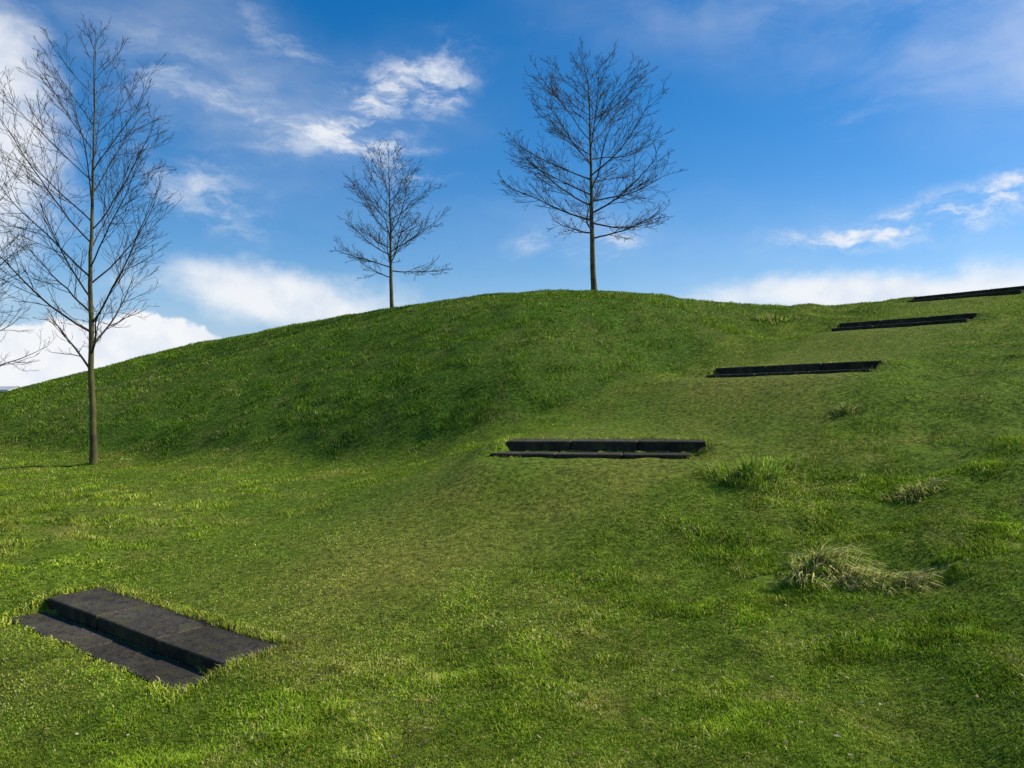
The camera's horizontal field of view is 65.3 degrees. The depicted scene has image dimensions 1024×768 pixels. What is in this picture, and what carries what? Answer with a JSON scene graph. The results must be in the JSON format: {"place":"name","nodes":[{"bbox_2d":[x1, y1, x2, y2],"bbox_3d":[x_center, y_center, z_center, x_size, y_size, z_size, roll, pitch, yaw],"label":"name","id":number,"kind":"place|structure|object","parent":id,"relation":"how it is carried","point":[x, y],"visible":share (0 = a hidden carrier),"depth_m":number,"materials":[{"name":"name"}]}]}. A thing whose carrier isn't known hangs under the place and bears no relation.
{"place":"outdoors","nodes":[
{"label":"outdoors","id":0,"kind":"place"},
{"bbox_2d":[0,386,18,392],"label":"mountain","id":1,"kind":"structure","parent":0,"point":[5,388],"depth_m":237.79,"materials":[{"name":"white"}]},
{"bbox_2d":[0,290,1023,767],"bbox_3d":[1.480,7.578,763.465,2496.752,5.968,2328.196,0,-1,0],"label":"ground","id":2,"kind":"structure","parent":0,"point":[704,414],"depth_m":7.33,"materials":[{"name":"green plant"}]},
{"bbox_2d":[0,171,53,371],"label":"bare tree","id":3,"kind":"object","parent":2,"relation":"on","point":[19,271],"visible":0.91,"depth_m":14.79,"materials":[{"name":"brown plant"}]},
{"bbox_2d":[0,12,181,464],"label":"bare tree","id":4,"kind":"object","parent":2,"relation":"on","point":[93,451],"visible":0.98,"depth_m":14.38,"materials":[{"name":"brown plant"}]},
{"bbox_2d":[8,588,278,692],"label":"stone steps","id":5,"kind":"structure","parent":2,"relation":"on","point":[184,641],"depth_m":5.40,"materials":[{"name":"grey stone"}]},
{"bbox_2d":[330,138,452,306],"bbox_3d":[-4.820,-6.007,31.025,5.026,7.048,4.774,0,-1,0],"label":"bare tree","id":6,"kind":"object","parent":2,"relation":"on","point":[389,253],"visible":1,"depth_m":30.83,"materials":[{"name":"brown plant"}]},
{"bbox_2d":[0,288,1023,565],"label":"grass","id":7,"kind":"structure","parent":2,"relation":"on","point":[32,394],"depth_m":13.97,"materials":[{"name":"green plant"}]},
{"bbox_2d":[493,35,687,290],"bbox_3d":[2.423,-6.532,24.434,6.188,7.865,5.649,0,-1,0],"label":"bare tree","id":8,"kind":"object","parent":2,"relation":"on","point":[553,92],"visible":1,"depth_m":24.45,"materials":[{"name":"brown plant"}]},
{"bbox_2d":[491,439,705,458],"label":"stone steps","id":9,"kind":"structure","parent":2,"relation":"on","point":[518,447],"depth_m":8.72,"materials":[{"name":"black stone"}]},
{"bbox_2d":[692,451,797,491],"bbox_3d":[2.167,0.768,7.524,1.008,0.412,0.933,0,-1,23],"label":"grass tuft","id":10,"kind":"object","parent":2,"relation":"on","point":[754,469],"visible":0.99,"depth_m":7.45,"materials":[{"name":"green plant"}]},
{"bbox_2d":[752,311,798,323],"bbox_3d":[6.400,-1.597,19.290,1.320,0.397,0.884,0,-1,0],"label":"grass tuft","id":11,"kind":"object","parent":2,"relation":"on","point":[775,319],"visible":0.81,"depth_m":19.30,"materials":[{"name":"green plant"}]},
{"bbox_2d":[759,453,820,473],"bbox_3d":[2.738,0.765,7.793,0.627,0.212,0.444,0,-1,0],"label":"grass tuft","id":12,"kind":"object","parent":2,"relation":"on","point":[790,462],"visible":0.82,"depth_m":7.78,"materials":[{"name":"green plant"}]},
{"bbox_2d":[706,360,883,377],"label":"stone steps","id":13,"kind":"structure","parent":2,"relation":"on","point":[827,368],"depth_m":11.02,"materials":[{"name":"black stone"}]},
{"bbox_2d":[775,538,881,587],"bbox_3d":[2.164,1.204,5.597,0.754,0.368,0.738,0,-1,0],"label":"grass tuft","id":14,"kind":"object","parent":2,"relation":"on","point":[821,562],"visible":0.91,"depth_m":5.51,"materials":[{"name":"green plant"}]},
{"bbox_2d":[822,398,870,418],"bbox_3d":[3.762,0.279,8.881,0.501,0.259,0.572,-1,-1,43],"label":"grass tuft","id":15,"kind":"object","parent":2,"relation":"on","point":[847,406],"visible":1,"depth_m":8.86,"materials":[{"name":"green plant"}]},
{"bbox_2d":[800,560,901,591],"bbox_3d":[2.276,1.282,5.369,0.715,0.212,0.540,0,-1,0],"label":"grass tuft","id":16,"kind":"object","parent":2,"relation":"on","point":[855,577],"visible":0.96,"depth_m":5.30,"materials":[{"name":"green plant"}]},
{"bbox_2d":[831,313,976,331],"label":"stone steps","id":17,"kind":"structure","parent":2,"relation":"on","point":[921,321],"depth_m":14.41,"materials":[{"name":"black stone"}]},
{"bbox_2d":[854,553,958,602],"bbox_3d":[2.562,1.235,5.201,0.694,0.257,0.569,0,-1,-38],"label":"grass tuft","id":18,"kind":"object","parent":2,"relation":"on","point":[909,577],"visible":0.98,"depth_m":5.10,"materials":[{"name":"green plant"}]},
{"bbox_2d":[877,476,957,506],"bbox_3d":[3.402,0.884,6.680,0.691,0.258,0.542,0,-1,0],"label":"grass tuft","id":19,"kind":"object","parent":2,"relation":"on","point":[917,491],"visible":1,"depth_m":6.67,"materials":[{"name":"green plant"}]},
{"bbox_2d":[908,286,1023,302],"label":"stone steps","id":20,"kind":"structure","parent":2,"relation":"on","point":[1015,290],"depth_m":18.90,"materials":[{"name":"black stone"}]},
{"bbox_2d":[0,0,1023,386],"label":"sky","id":21,"kind":"structure","parent":0,"point":[833,152],"materials":[{"name":"blue"}]},
{"bbox_2d":[43,371,1023,767],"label":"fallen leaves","id":22,"kind":"object","parent":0,"point":[579,653],"visible":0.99,"depth_m":4.51,"materials":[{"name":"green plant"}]}
]}

